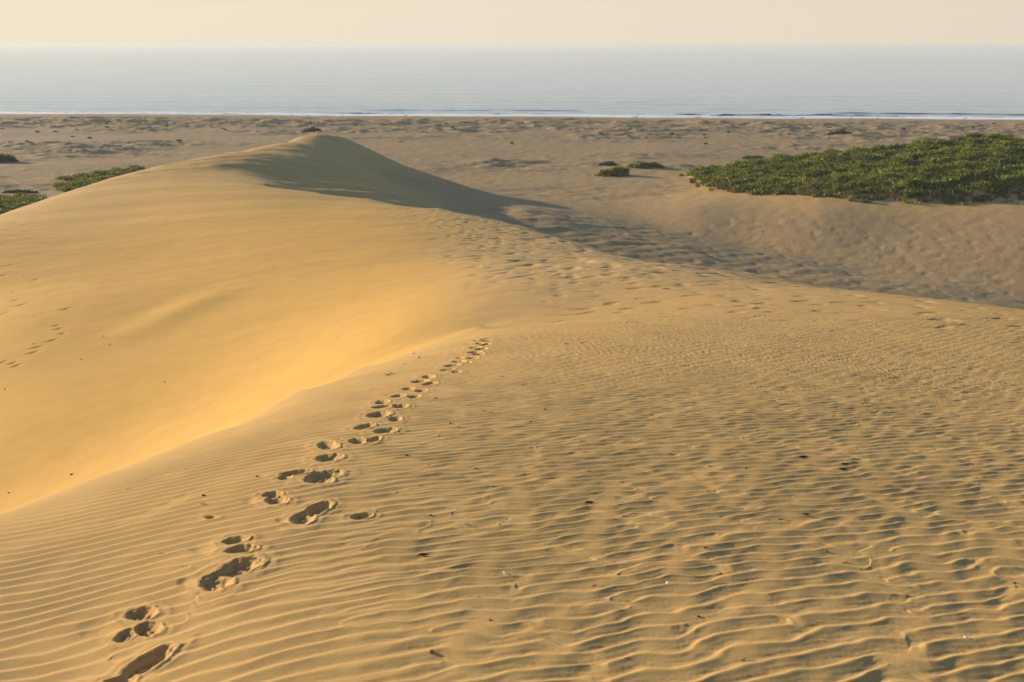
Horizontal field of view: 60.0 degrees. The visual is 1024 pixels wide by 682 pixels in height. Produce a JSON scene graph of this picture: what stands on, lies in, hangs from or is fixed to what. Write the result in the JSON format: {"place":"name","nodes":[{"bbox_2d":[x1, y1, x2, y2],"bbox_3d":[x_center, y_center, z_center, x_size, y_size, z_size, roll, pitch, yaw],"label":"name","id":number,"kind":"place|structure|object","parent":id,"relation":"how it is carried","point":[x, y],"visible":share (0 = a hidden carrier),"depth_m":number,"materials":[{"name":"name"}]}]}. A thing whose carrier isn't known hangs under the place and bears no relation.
{"place":"outdoors","nodes":[
{"label":"outdoors","id":0,"kind":"place"},
{"bbox_2d":[0,134,1023,681],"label":"sand dune","id":1,"kind":"structure","parent":0,"point":[218,330],"depth_m":9.59,"materials":[{"name":"beige sand"}]},
{"bbox_2d":[0,114,1023,294],"bbox_3d":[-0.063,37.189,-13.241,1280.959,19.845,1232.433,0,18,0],"label":"beach","id":2,"kind":"structure","parent":0,"point":[554,159],"depth_m":268.82,"materials":[{"name":"beige sand"}]},
{"bbox_2d":[0,153,18,162],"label":"grass mound","id":3,"kind":"object","parent":2,"relation":"on","point":[4,158],"depth_m":266.18,"materials":[{"name":"green plant"}]},
{"bbox_2d":[1,188,38,193],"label":"grass mound","id":4,"kind":"object","parent":2,"relation":"on","point":[18,191],"depth_m":205.89,"materials":[{"name":"green plant"}]},
{"bbox_2d":[0,191,46,214],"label":"grass mound","id":5,"kind":"object","parent":2,"relation":"on","point":[8,203],"depth_m":188.39,"materials":[{"name":"green plant"}]},
{"bbox_2d":[52,164,144,191],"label":"grass mound","id":6,"kind":"object","parent":2,"relation":"on","point":[83,179],"depth_m":227.82,"materials":[{"name":"green plant"}]},
{"bbox_2d":[301,126,321,131],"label":"grass mound","id":7,"kind":"object","parent":2,"relation":"on","point":[312,129],"depth_m":374.46,"materials":[{"name":"green plant"}]},
{"bbox_2d":[598,161,617,165],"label":"grass mound","id":8,"kind":"object","parent":2,"relation":"on","point":[610,163],"depth_m":256.42,"materials":[{"name":"green plant"}]},
{"bbox_2d":[594,165,629,176],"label":"grass mound","id":9,"kind":"object","parent":2,"relation":"on","point":[617,171],"depth_m":232.73,"materials":[{"name":"green plant"}]},
{"bbox_2d":[627,161,663,168],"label":"grass mound","id":10,"kind":"object","parent":2,"relation":"on","point":[645,165],"depth_m":249.41,"materials":[{"name":"green plant"}]},
{"bbox_2d":[742,154,764,158],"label":"grass mound","id":11,"kind":"object","parent":2,"relation":"on","point":[752,156],"depth_m":278.74,"materials":[{"name":"green plant"}]},
{"bbox_2d":[825,129,851,134],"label":"grass mound","id":12,"kind":"object","parent":2,"relation":"on","point":[842,131],"depth_m":362.45,"materials":[{"name":"green plant"}]},
{"bbox_2d":[678,131,1023,205],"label":"dune grass","id":13,"kind":"structure","parent":2,"relation":"on","point":[969,161],"depth_m":194.85,"materials":[{"name":"green plant"}]},
{"bbox_2d":[712,182,1023,203],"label":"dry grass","id":14,"kind":"structure","parent":2,"relation":"on","point":[847,192],"depth_m":175.86,"materials":[{"name":"green plant"}]},
{"bbox_2d":[0,45,1023,118],"bbox_3d":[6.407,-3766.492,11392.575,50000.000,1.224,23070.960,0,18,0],"label":"sea","id":15,"kind":"structure","parent":0,"point":[875,81],"depth_m":999.60,"materials":[{"name":"teal liquid"}]},
{"bbox_2d":[0,111,1023,119],"bbox_3d":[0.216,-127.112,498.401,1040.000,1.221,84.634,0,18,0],"label":"sea foam","id":16,"kind":"object","parent":15,"relation":"on","point":[774,116],"visible":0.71,"depth_m":500.83,"materials":[{"name":"white"}]},
{"bbox_2d":[0,0,1023,46],"label":"sky","id":17,"kind":"structure","parent":0,"point":[621,23],"materials":[{"name":"beige"}]}
]}

